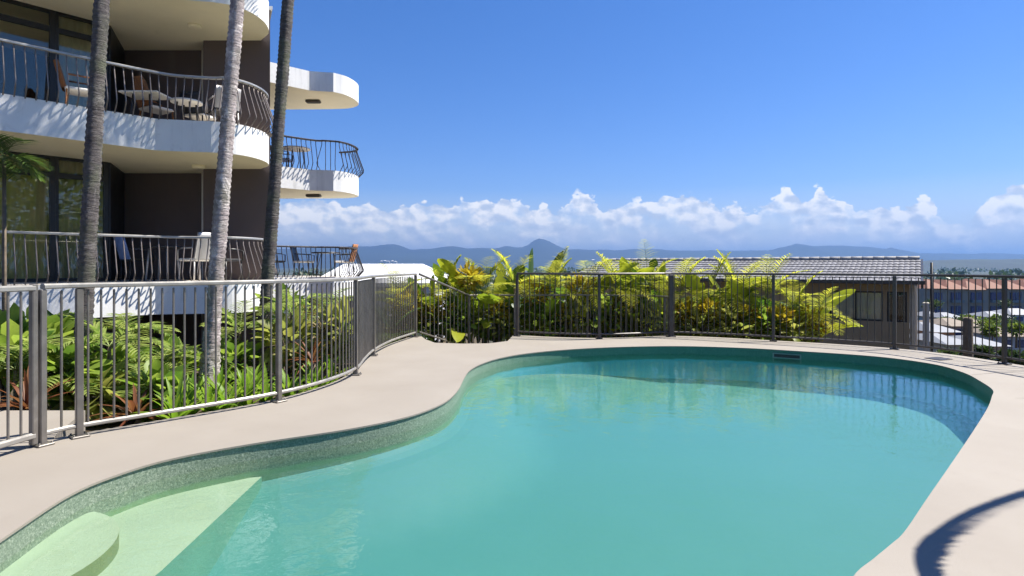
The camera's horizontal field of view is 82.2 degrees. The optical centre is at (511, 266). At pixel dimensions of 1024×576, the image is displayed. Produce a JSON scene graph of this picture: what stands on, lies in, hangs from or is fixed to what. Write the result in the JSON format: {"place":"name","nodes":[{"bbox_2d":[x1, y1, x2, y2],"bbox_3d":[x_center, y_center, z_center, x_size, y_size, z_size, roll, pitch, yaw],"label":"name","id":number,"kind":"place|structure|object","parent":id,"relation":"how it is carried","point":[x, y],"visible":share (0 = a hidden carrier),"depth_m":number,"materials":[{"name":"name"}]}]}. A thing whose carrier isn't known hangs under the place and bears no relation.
{"place":"outdoors","nodes":[
{"label":"outdoors","id":0,"kind":"place"},
{"bbox_2d":[0,336,1023,575],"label":"pool deck","id":1,"kind":"structure","parent":0,"point":[968,520],"depth_m":4.66,"materials":[{"name":"paint"}]},
{"bbox_2d":[30,273,419,447],"bbox_3d":[-2.253,0.743,7.704,1.034,1.220,7.110,0,0,14],"label":"pool fence","id":2,"kind":"object","parent":1,"relation":"on","point":[369,316],"visible":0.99,"depth_m":5.52,"materials":[{"name":"grey metal"}]},
{"bbox_2d":[0,284,37,448],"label":"pool gate","id":3,"kind":"structure","parent":2,"relation":"attached to","point":[31,436],"depth_m":4.33,"materials":[{"name":"grey metal"}]},
{"bbox_2d":[0,347,992,575],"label":"pool basin","id":4,"kind":"object","parent":1,"relation":"in","point":[665,461],"visible":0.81,"depth_m":5.11,"materials":[{"name":"paint"}]},
{"bbox_2d":[98,477,261,575],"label":"pool bench step","id":5,"kind":"object","parent":4,"relation":"in","point":[189,533],"visible":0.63,"depth_m":3.67,"materials":[{"name":"paint"}]},
{"bbox_2d":[0,511,118,575],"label":"pool round step","id":6,"kind":"object","parent":5,"relation":"on","point":[86,544],"visible":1,"depth_m":3.15,"materials":[{"name":"paint"}]},
{"bbox_2d":[418,273,667,343],"bbox_3d":[0.689,0.973,11.884,4.976,1.680,1.261,0,0,0],"label":"fence","id":7,"kind":"object","parent":1,"relation":"on","point":[514,295],"visible":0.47,"depth_m":12.28,"materials":[{"name":"metal"}]},
{"bbox_2d":[513,272,1023,364],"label":"pool fence","id":8,"kind":"object","parent":1,"relation":"on","point":[671,331],"visible":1,"depth_m":10.44,"materials":[{"name":"grey metal"}]},
{"bbox_2d":[0,268,1023,431],"bbox_3d":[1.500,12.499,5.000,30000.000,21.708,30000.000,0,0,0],"label":"ground","id":9,"kind":"structure","parent":0,"point":[111,425],"depth_m":12.17,"materials":[{"name":"soil"}]},
{"bbox_2d":[0,133,53,353],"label":"slender palm","id":10,"kind":"object","parent":9,"relation":"on","point":[4,161],"visible":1,"depth_m":7.58,"materials":[{"name":"green plant"}]},
{"bbox_2d":[0,302,55,409],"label":"garden shrub","id":11,"kind":"object","parent":9,"relation":"on","point":[14,322],"visible":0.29,"depth_m":6.56,"materials":[{"name":"green plant"}]},
{"bbox_2d":[0,365,73,409],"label":"cordyline","id":12,"kind":"object","parent":9,"relation":"on","point":[25,394],"visible":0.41,"depth_m":5.73,"materials":[{"name":"brown plant"}]},
{"bbox_2d":[0,334,94,409],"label":"fern palm","id":13,"kind":"object","parent":9,"relation":"on","point":[16,362],"visible":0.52,"depth_m":6.18,"materials":[{"name":"green plant"}]},
{"bbox_2d":[3,306,99,406],"bbox_3d":[-5.858,1.125,7.392,1.134,1.406,1.008,0,0,0],"label":"garden shrub","id":14,"kind":"object","parent":9,"relation":"on","point":[53,321],"visible":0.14,"depth_m":7.36,"materials":[{"name":"green plant"}]},
{"bbox_2d":[10,333,105,395],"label":"fern palm","id":15,"kind":"object","parent":9,"relation":"on","point":[91,339],"visible":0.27,"depth_m":6.24,"materials":[{"name":"green plant"}]},
{"bbox_2d":[16,333,117,407],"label":"garden shrub","id":16,"kind":"object","parent":9,"relation":"on","point":[53,365],"visible":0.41,"depth_m":6.30,"materials":[{"name":"green plant"}]},
{"bbox_2d":[73,0,109,400],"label":"palm tree","id":17,"kind":"object","parent":9,"relation":"on","point":[89,214],"visible":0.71,"depth_m":6.82,"materials":[{"name":"grey plant"}]},
{"bbox_2d":[47,351,146,427],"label":"garden shrub","id":18,"kind":"object","parent":9,"relation":"on","point":[94,406],"visible":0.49,"depth_m":6.34,"materials":[{"name":"green plant"}]},
{"bbox_2d":[47,312,171,366],"bbox_3d":[-4.714,1.169,6.925,1.136,1.260,1.354,0,0,-22],"label":"fern palm","id":19,"kind":"object","parent":9,"relation":"on","point":[118,335],"visible":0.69,"depth_m":6.85,"materials":[{"name":"green plant"}]},
{"bbox_2d":[98,362,146,416],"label":"fern palm","id":20,"kind":"object","parent":9,"relation":"on","point":[131,390],"visible":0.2,"depth_m":6.49,"materials":[{"name":"green plant"}]},
{"bbox_2d":[71,313,179,341],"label":"fern palm","id":21,"kind":"object","parent":9,"relation":"on","point":[135,331],"visible":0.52,"depth_m":8.13,"materials":[{"name":"green plant"}]},
{"bbox_2d":[99,343,152,377],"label":"garden shrub","id":22,"kind":"object","parent":9,"relation":"on","point":[119,354],"visible":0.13,"depth_m":7.49,"materials":[{"name":"green plant"}]},
{"bbox_2d":[86,383,168,426],"bbox_3d":[-3.995,1.506,6.221,0.857,0.533,0.812,0,0,0],"label":"cordyline","id":23,"kind":"object","parent":9,"relation":"on","point":[133,406],"visible":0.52,"depth_m":6.17,"materials":[{"name":"brown plant"}]},
{"bbox_2d":[110,358,190,422],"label":"garden shrub","id":24,"kind":"object","parent":9,"relation":"on","point":[156,374],"visible":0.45,"depth_m":6.55,"materials":[{"name":"green plant"}]},
{"bbox_2d":[123,344,201,374],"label":"fern palm","id":25,"kind":"object","parent":9,"relation":"on","point":[168,356],"visible":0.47,"depth_m":7.89,"materials":[{"name":"green plant"}]},
{"bbox_2d":[142,334,200,380],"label":"garden shrub","id":26,"kind":"object","parent":9,"relation":"on","point":[167,340],"visible":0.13,"depth_m":8.49,"materials":[{"name":"green plant"}]},
{"bbox_2d":[131,373,221,418],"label":"strap leaf plant","id":27,"kind":"object","parent":9,"relation":"on","point":[178,400],"visible":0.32,"depth_m":6.20,"materials":[{"name":"plant"}]},
{"bbox_2d":[0,0,363,363],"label":"apartment building","id":28,"kind":"structure","parent":9,"relation":"on","point":[158,181],"depth_m":11.98,"materials":[{"name":"beige paint"}]},
{"bbox_2d":[0,150,55,282],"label":"window","id":29,"kind":"structure","parent":28,"relation":"in","point":[31,204],"depth_m":11.19,"materials":[{"name":"clear glass"}]},
{"bbox_2d":[0,0,55,101],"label":"window","id":30,"kind":"structure","parent":28,"relation":"in","point":[51,28],"depth_m":11.24,"materials":[{"name":"grey metal"}]},
{"bbox_2d":[53,59,89,103],"bbox_3d":[-7.817,-3.156,10.501,0.634,0.921,0.532,0,0,-36],"label":"balcony chair","id":31,"kind":"object","parent":28,"relation":"on","point":[74,90],"visible":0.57,"depth_m":10.31,"materials":[{"name":"beige wicker"}]},
{"bbox_2d":[56,156,107,281],"bbox_3d":[-8.598,-0.907,11.703,0.250,2.414,0.858,0,0,41],"label":"window","id":32,"kind":"structure","parent":28,"relation":"in","point":[69,179],"depth_m":11.68,"materials":[{"name":"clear glass"}]},
{"bbox_2d":[56,11,107,110],"bbox_3d":[-8.598,-3.807,11.703,0.250,2.214,0.858,0,0,41],"label":"window","id":33,"kind":"structure","parent":28,"relation":"in","point":[74,37],"depth_m":11.68,"materials":[{"name":"clear glass"}]},
{"bbox_2d":[113,237,154,280],"bbox_3d":[-7.650,-0.146,11.833,0.532,0.901,0.634,0,0,37],"label":"balcony chair","id":34,"kind":"object","parent":28,"relation":"on","point":[119,243],"visible":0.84,"depth_m":11.64,"materials":[{"name":"blue fabric"}]},
{"bbox_2d":[118,90,170,118],"bbox_3d":[-6.950,-2.980,11.150,0.720,0.569,0.540,0,0,0],"label":"balcony table","id":35,"kind":"object","parent":28,"relation":"on","point":[146,94],"visible":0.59,"depth_m":11.02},
{"bbox_2d":[134,76,173,119],"bbox_3d":[-7.163,-3.196,11.679,0.532,1.001,0.634,0,0,31],"label":"balcony chair","id":36,"kind":"object","parent":28,"relation":"on","point":[137,86],"visible":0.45,"depth_m":11.51,"materials":[{"name":"orange wicker"}]},
{"bbox_2d":[170,97,202,120],"bbox_3d":[-6.350,-2.955,11.450,0.560,0.520,0.560,0,0,0],"label":"balcony table","id":37,"kind":"object","parent":28,"relation":"on","point":[186,102],"visible":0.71,"depth_m":11.40,"materials":[{"name":"white"}]},
{"bbox_2d":[177,232,210,280],"bbox_3d":[-6.125,-0.172,11.515,0.634,0.951,0.532,0,0,25],"label":"balcony chair","id":38,"kind":"object","parent":28,"relation":"on","point":[204,246],"visible":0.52,"depth_m":11.33,"materials":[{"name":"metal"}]},
{"bbox_2d":[178,91,217,120],"bbox_3d":[-6.562,-3.127,12.218,0.532,0.861,0.634,0,0,8],"label":"balcony chair","id":39,"kind":"object","parent":28,"relation":"on","point":[195,94],"visible":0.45,"depth_m":12.02,"materials":[{"name":"white fabric"}]},
{"bbox_2d":[206,85,240,121],"bbox_3d":[-5.794,-3.122,11.839,0.532,0.851,0.634,0,0,-42],"label":"balcony chair","id":40,"kind":"object","parent":28,"relation":"on","point":[215,110],"visible":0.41,"depth_m":11.62,"materials":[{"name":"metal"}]},
{"bbox_2d":[147,371,225,415],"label":"strap leaf plant","id":41,"kind":"object","parent":9,"relation":"on","point":[191,394],"visible":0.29,"depth_m":6.65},
{"bbox_2d":[186,373,240,411],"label":"strap leaf plant","id":42,"kind":"object","parent":9,"relation":"on","point":[210,394],"visible":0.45,"depth_m":6.65,"materials":[{"name":"plant"}]},
{"bbox_2d":[197,0,244,389],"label":"palm tree","id":43,"kind":"object","parent":9,"relation":"on","point":[219,234],"visible":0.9,"depth_m":8.00,"materials":[{"name":"grey plant"}]},
{"bbox_2d":[196,334,266,382],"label":"garden shrub","id":44,"kind":"object","parent":9,"relation":"on","point":[240,351],"visible":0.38,"depth_m":8.90,"materials":[{"name":"green plant"}]},
{"bbox_2d":[209,381,265,408],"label":"strap leaf plant","id":45,"kind":"object","parent":9,"relation":"on","point":[222,397],"visible":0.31,"depth_m":6.91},
{"bbox_2d":[200,300,274,363],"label":"fern palm","id":46,"kind":"object","parent":9,"relation":"on","point":[230,316],"visible":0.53,"depth_m":9.40,"materials":[{"name":"green plant"}]},
{"bbox_2d":[218,367,274,408],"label":"strap leaf plant","id":47,"kind":"object","parent":9,"relation":"on","point":[258,380],"visible":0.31,"depth_m":7.15,"materials":[{"name":"plant"}]},
{"bbox_2d":[252,0,293,377],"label":"palm tree","id":48,"kind":"object","parent":9,"relation":"on","point":[274,177],"visible":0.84,"depth_m":9.96,"materials":[{"name":"grey plant"}]},
{"bbox_2d":[249,306,320,378],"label":"garden shrub","id":49,"kind":"object","parent":9,"relation":"on","point":[258,337],"visible":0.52,"depth_m":9.25,"materials":[{"name":"green plant"}]},
{"bbox_2d":[249,288,334,373],"bbox_3d":[-3.751,1.169,10.025,1.314,1.545,1.389,0,0,-30],"label":"fern palm","id":50,"kind":"object","parent":9,"relation":"on","point":[289,303],"visible":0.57,"depth_m":9.96,"materials":[{"name":"green plant"}]},
{"bbox_2d":[268,366,317,396],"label":"strap leaf plant","id":51,"kind":"object","parent":9,"relation":"on","point":[290,384],"visible":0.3,"depth_m":7.70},
{"bbox_2d":[307,295,352,378],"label":"garden shrub","id":52,"kind":"object","parent":9,"relation":"on","point":[333,327],"visible":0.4,"depth_m":9.23,"materials":[{"name":"green plant"}]},
{"bbox_2d":[310,264,449,342],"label":"white roofed house","id":53,"kind":"structure","parent":9,"relation":"on","point":[371,269],"depth_m":20.30,"materials":[{"name":"metal"}]},
{"bbox_2d":[386,274,484,341],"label":"banana plant","id":54,"kind":"object","parent":9,"relation":"on","point":[431,289],"visible":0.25,"depth_m":12.74,"materials":[{"name":"green plant"}]},
{"bbox_2d":[406,254,481,328],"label":"cane palm","id":55,"kind":"object","parent":9,"relation":"on","point":[443,277],"visible":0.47,"depth_m":12.69,"materials":[{"name":"green plant"}]},
{"bbox_2d":[420,298,487,343],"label":"leafy shrub","id":56,"kind":"object","parent":9,"relation":"on","point":[473,326],"visible":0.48,"depth_m":12.49,"materials":[{"name":"green plant"}]},
{"bbox_2d":[417,262,500,343],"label":"banana plant","id":57,"kind":"object","parent":9,"relation":"on","point":[485,300],"visible":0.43,"depth_m":12.64,"materials":[{"name":"green plant"}]},
{"bbox_2d":[454,260,487,342],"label":"croton shrub","id":58,"kind":"object","parent":9,"relation":"on","point":[468,272],"visible":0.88,"depth_m":12.69,"materials":[{"name":"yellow plant"}]},
{"bbox_2d":[453,290,506,342],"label":"leafy shrub","id":59,"kind":"object","parent":9,"relation":"on","point":[491,312],"visible":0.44,"depth_m":12.62,"materials":[{"name":"green plant"}]},
{"bbox_2d":[444,255,525,319],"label":"cane palm","id":60,"kind":"object","parent":9,"relation":"on","point":[488,278],"visible":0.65,"depth_m":12.84,"materials":[{"name":"green plant"}]},
{"bbox_2d":[481,297,510,342],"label":"croton shrub","id":61,"kind":"object","parent":9,"relation":"on","point":[498,308],"visible":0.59,"depth_m":12.68,"materials":[{"name":"green plant"}]},
{"bbox_2d":[430,258,565,342],"bbox_3d":[-0.238,1.551,13.394,3.766,3.426,2.321,0,0,0],"label":"banana plant","id":62,"kind":"object","parent":9,"relation":"on","point":[445,265],"visible":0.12,"depth_m":12.77,"materials":[{"name":"green plant"}]},
{"bbox_2d":[477,307,530,341],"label":"leafy shrub","id":63,"kind":"object","parent":9,"relation":"on","point":[502,337],"visible":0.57,"depth_m":12.62,"materials":[{"name":"green plant"}]},
{"bbox_2d":[454,263,554,342],"bbox_3d":[-0.245,1.492,13.323,2.327,3.160,2.424,0,0,0],"label":"banana plant","id":64,"kind":"object","parent":9,"relation":"on","point":[486,324],"visible":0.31,"depth_m":13.19,"materials":[{"name":"green plant"}]},
{"bbox_2d":[483,249,559,297],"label":"cane palm","id":65,"kind":"object","parent":9,"relation":"on","point":[511,273],"visible":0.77,"depth_m":12.82,"materials":[{"name":"green plant"}]},
{"bbox_2d":[515,275,553,335],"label":"croton shrub","id":66,"kind":"object","parent":9,"relation":"on","point":[547,289],"visible":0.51,"depth_m":12.78,"materials":[{"name":"green plant"}]},
{"bbox_2d":[489,248,583,334],"bbox_3d":[0.369,1.349,13.256,1.749,3.540,2.304,0,0,-20],"label":"banana plant","id":67,"kind":"object","parent":9,"relation":"on","point":[531,266],"visible":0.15,"depth_m":13.41,"materials":[{"name":"green plant"}]},
{"bbox_2d":[520,302,567,336],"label":"leafy shrub","id":68,"kind":"object","parent":9,"relation":"on","point":[546,321],"visible":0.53,"depth_m":12.51,"materials":[{"name":"green plant"}]},
{"bbox_2d":[519,246,589,336],"bbox_3d":[0.827,1.148,12.713,1.410,3.186,1.604,0,0,-14],"label":"cane palm","id":69,"kind":"object","parent":9,"relation":"on","point":[557,270],"visible":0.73,"depth_m":12.64,"materials":[{"name":"green plant"}]},
{"bbox_2d":[500,267,633,336],"bbox_3d":[1.294,1.467,13.168,2.813,2.870,2.244,0,0,19],"label":"banana plant","id":70,"kind":"object","parent":9,"relation":"on","point":[550,303],"visible":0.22,"depth_m":12.75,"materials":[{"name":"green plant"}]},
{"bbox_2d":[562,271,597,337],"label":"croton shrub","id":71,"kind":"object","parent":9,"relation":"on","point":[577,283],"visible":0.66,"depth_m":12.81,"materials":[{"name":"green plant"}]},
{"bbox_2d":[559,298,606,337],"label":"leafy shrub","id":72,"kind":"object","parent":9,"relation":"on","point":[577,328],"visible":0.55,"depth_m":12.51,"materials":[{"name":"green plant"}]},
{"bbox_2d":[553,259,631,337],"bbox_3d":[1.671,1.315,12.877,1.699,2.923,1.661,0,0,-31],"label":"cane palm","id":73,"kind":"object","parent":9,"relation":"on","point":[602,277],"visible":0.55,"depth_m":12.67,"materials":[{"name":"green plant"}]},
{"bbox_2d":[550,267,654,337],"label":"banana plant","id":74,"kind":"object","parent":9,"relation":"on","point":[647,270],"visible":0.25,"depth_m":12.71,"materials":[{"name":"green plant"}]},
{"bbox_2d":[589,293,638,337],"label":"leafy shrub","id":75,"kind":"object","parent":9,"relation":"on","point":[607,302],"visible":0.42,"depth_m":12.49,"materials":[{"name":"green plant"}]},
{"bbox_2d":[586,252,667,337],"bbox_3d":[2.475,1.218,12.723,1.823,3.066,1.800,0,0,0],"label":"cane palm","id":76,"kind":"object","parent":9,"relation":"on","point":[608,269],"visible":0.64,"depth_m":12.58,"materials":[{"name":"green plant"}]},
{"bbox_2d":[591,257,666,336],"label":"banana plant","id":77,"kind":"object","parent":9,"relation":"on","point":[652,262],"visible":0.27,"depth_m":13.02,"materials":[{"name":"green plant"}]},
{"bbox_2d":[611,240,690,330],"bbox_3d":[3.047,1.133,12.786,1.712,3.413,1.767,0,0,22],"label":"cane palm","id":78,"kind":"object","parent":9,"relation":"on","point":[636,268],"visible":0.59,"depth_m":12.77,"materials":[{"name":"green plant"}]},
{"bbox_2d":[291,267,1023,306],"bbox_3d":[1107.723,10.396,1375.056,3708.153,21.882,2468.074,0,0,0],"label":"woodland","id":79,"kind":"object","parent":9,"relation":"on","point":[991,271],"visible":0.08,"depth_m":676.01,"materials":[{"name":"plant"}]},
{"bbox_2d":[639,299,694,335],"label":"leafy shrub","id":80,"kind":"object","parent":9,"relation":"on","point":[657,324],"visible":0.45,"depth_m":12.25,"materials":[{"name":"green plant"}]},
{"bbox_2d":[637,257,721,329],"bbox_3d":[3.558,1.275,12.527,1.761,2.944,1.710,0,0,0],"label":"cane palm","id":81,"kind":"object","parent":9,"relation":"on","point":[682,283],"visible":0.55,"depth_m":12.41,"materials":[{"name":"green plant"}]},
{"bbox_2d":[675,295,701,328],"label":"croton shrub","id":82,"kind":"object","parent":9,"relation":"on","point":[679,308],"visible":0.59,"depth_m":12.11,"materials":[{"name":"green plant"}]},
{"bbox_2d":[619,277,766,335],"bbox_3d":[3.639,1.616,12.887,3.530,2.839,1.748,0,0,30],"label":"banana plant","id":83,"kind":"object","parent":9,"relation":"on","point":[717,299],"visible":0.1,"depth_m":12.65,"materials":[{"name":"green plant"}]},
{"bbox_2d":[675,305,730,336],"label":"leafy shrub","id":84,"kind":"object","parent":9,"relation":"on","point":[698,317],"visible":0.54,"depth_m":11.81,"materials":[{"name":"green plant"}]},
{"bbox_2d":[692,297,727,336],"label":"croton shrub","id":85,"kind":"object","parent":9,"relation":"on","point":[705,303],"visible":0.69,"depth_m":11.84,"materials":[{"name":"green plant"}]},
{"bbox_2d":[675,252,760,311],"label":"cane palm","id":86,"kind":"object","parent":9,"relation":"on","point":[711,290],"visible":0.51,"depth_m":12.17,"materials":[{"name":"green plant"}]},
{"bbox_2d":[706,300,760,338],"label":"leafy shrub","id":87,"kind":"object","parent":9,"relation":"on","point":[734,324],"visible":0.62,"depth_m":11.63,"materials":[{"name":"green plant"}]},
{"bbox_2d":[655,275,821,337],"bbox_3d":[5.082,1.548,12.561,4.043,2.822,1.816,0,0,0],"label":"banana plant","id":88,"kind":"object","parent":9,"relation":"on","point":[696,284],"visible":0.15,"depth_m":12.10,"materials":[{"name":"green plant"}]},
{"bbox_2d":[709,249,779,304],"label":"cane palm","id":89,"kind":"object","parent":9,"relation":"on","point":[734,277],"visible":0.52,"depth_m":12.27,"materials":[{"name":"yellow plant"}]},
{"bbox_2d":[573,256,928,351],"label":"tiled house","id":90,"kind":"structure","parent":9,"relation":"on","point":[889,264],"depth_m":18.68,"materials":[{"name":"tile"}]},
{"bbox_2d":[830,290,882,320],"bbox_3d":[10.799,1.233,18.423,1.446,1.120,0.097,0,0,35],"label":"window","id":91,"kind":"structure","parent":90,"relation":"in","point":[857,293],"depth_m":18.34,"materials":[{"name":"grey glass"}]},
{"bbox_2d":[887,292,906,321],"bbox_3d":[11.686,1.233,17.807,0.506,1.120,0.099,0,0,35],"label":"window","id":92,"kind":"structure","parent":90,"relation":"in","point":[899,294],"depth_m":17.77,"materials":[{"name":"grey glass"}]},
{"bbox_2d":[733,299,785,339],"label":"leafy shrub","id":93,"kind":"object","parent":9,"relation":"on","point":[764,312],"visible":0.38,"depth_m":11.61,"materials":[{"name":"green plant"}]},
{"bbox_2d":[712,253,815,334],"bbox_3d":[5.280,1.331,12.314,2.008,3.173,1.543,0,0,0],"label":"cane palm","id":94,"kind":"object","parent":9,"relation":"on","point":[776,283],"visible":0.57,"depth_m":12.05,"materials":[{"name":"green plant"}]},
{"bbox_2d":[726,280,815,341],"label":"banana plant","id":95,"kind":"object","parent":9,"relation":"on","point":[746,293],"visible":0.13,"depth_m":11.91,"materials":[{"name":"green plant"}]},
{"bbox_2d":[760,304,796,339],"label":"croton shrub","id":96,"kind":"object","parent":9,"relation":"on","point":[777,312],"visible":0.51,"depth_m":11.60,"materials":[{"name":"green plant"}]},
{"bbox_2d":[716,289,861,342],"bbox_3d":[5.842,1.846,12.408,2.786,2.712,1.957,0,0,23],"label":"banana plant","id":97,"kind":"object","parent":9,"relation":"on","point":[842,298],"visible":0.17,"depth_m":12.51,"materials":[{"name":"green plant"}]},
{"bbox_2d":[763,312,821,341],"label":"leafy shrub","id":98,"kind":"object","parent":9,"relation":"on","point":[802,329],"visible":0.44,"depth_m":11.55,"materials":[{"name":"green plant"}]},
{"bbox_2d":[759,270,841,329],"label":"cane palm","id":99,"kind":"object","parent":9,"relation":"on","point":[789,297],"visible":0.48,"depth_m":11.96,"materials":[{"name":"green plant"}]},
{"bbox_2d":[793,303,834,342],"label":"croton shrub","id":100,"kind":"object","parent":9,"relation":"on","point":[822,326],"visible":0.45,"depth_m":11.78,"materials":[{"name":"green plant"}]},
{"bbox_2d":[776,286,859,341],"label":"cane palm","id":101,"kind":"object","parent":9,"relation":"on","point":[827,303],"visible":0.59,"depth_m":11.82,"materials":[{"name":"green plant"}]},
{"bbox_2d":[905,279,1023,315],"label":"resort block","id":102,"kind":"structure","parent":9,"relation":"on","point":[971,295],"depth_m":112.00,"materials":[{"name":"paint"}]},
{"bbox_2d":[963,317,972,356],"bbox_3d":[8.229,2.939,10.600,0.170,4.028,0.162,0,0,0],"label":"timber post","id":103,"kind":"object","parent":9,"relation":"on","point":[965,333],"visible":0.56,"depth_m":10.55,"materials":[{"name":"grey wood"}]},
{"bbox_2d":[960,327,1023,352],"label":"town house","id":104,"kind":"structure","parent":9,"relation":"on","point":[999,339],"depth_m":46.00,"materials":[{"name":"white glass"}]},
{"bbox_2d":[275,259,925,267],"bbox_3d":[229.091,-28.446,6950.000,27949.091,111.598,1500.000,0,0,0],"label":"foothills","id":105,"kind":"structure","parent":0,"point":[537,263],"depth_m":6656.95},
{"bbox_2d":[268,0,1023,253],"label":"sky","id":106,"kind":"structure","parent":0,"point":[676,125],"materials":[{"name":"blue"}]},
{"bbox_2d":[275,238,1023,260],"bbox_3d":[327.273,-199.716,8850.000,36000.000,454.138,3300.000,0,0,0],"label":"hills","id":107,"kind":"structure","parent":0,"point":[543,249],"depth_m":8412.62,"materials":[{"name":"blue"}]},
{"bbox_2d":[918,333,978,352],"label":"town house","id":108,"kind":"structure","parent":0,"point":[944,341],"depth_m":33.83,"materials":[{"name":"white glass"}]},
{"bbox_2d":[923,259,1023,271],"bbox_3d":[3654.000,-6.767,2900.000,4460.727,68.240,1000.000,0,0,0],"label":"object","id":109,"kind":"structure","parent":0,"point":[989,264],"depth_m":2696.13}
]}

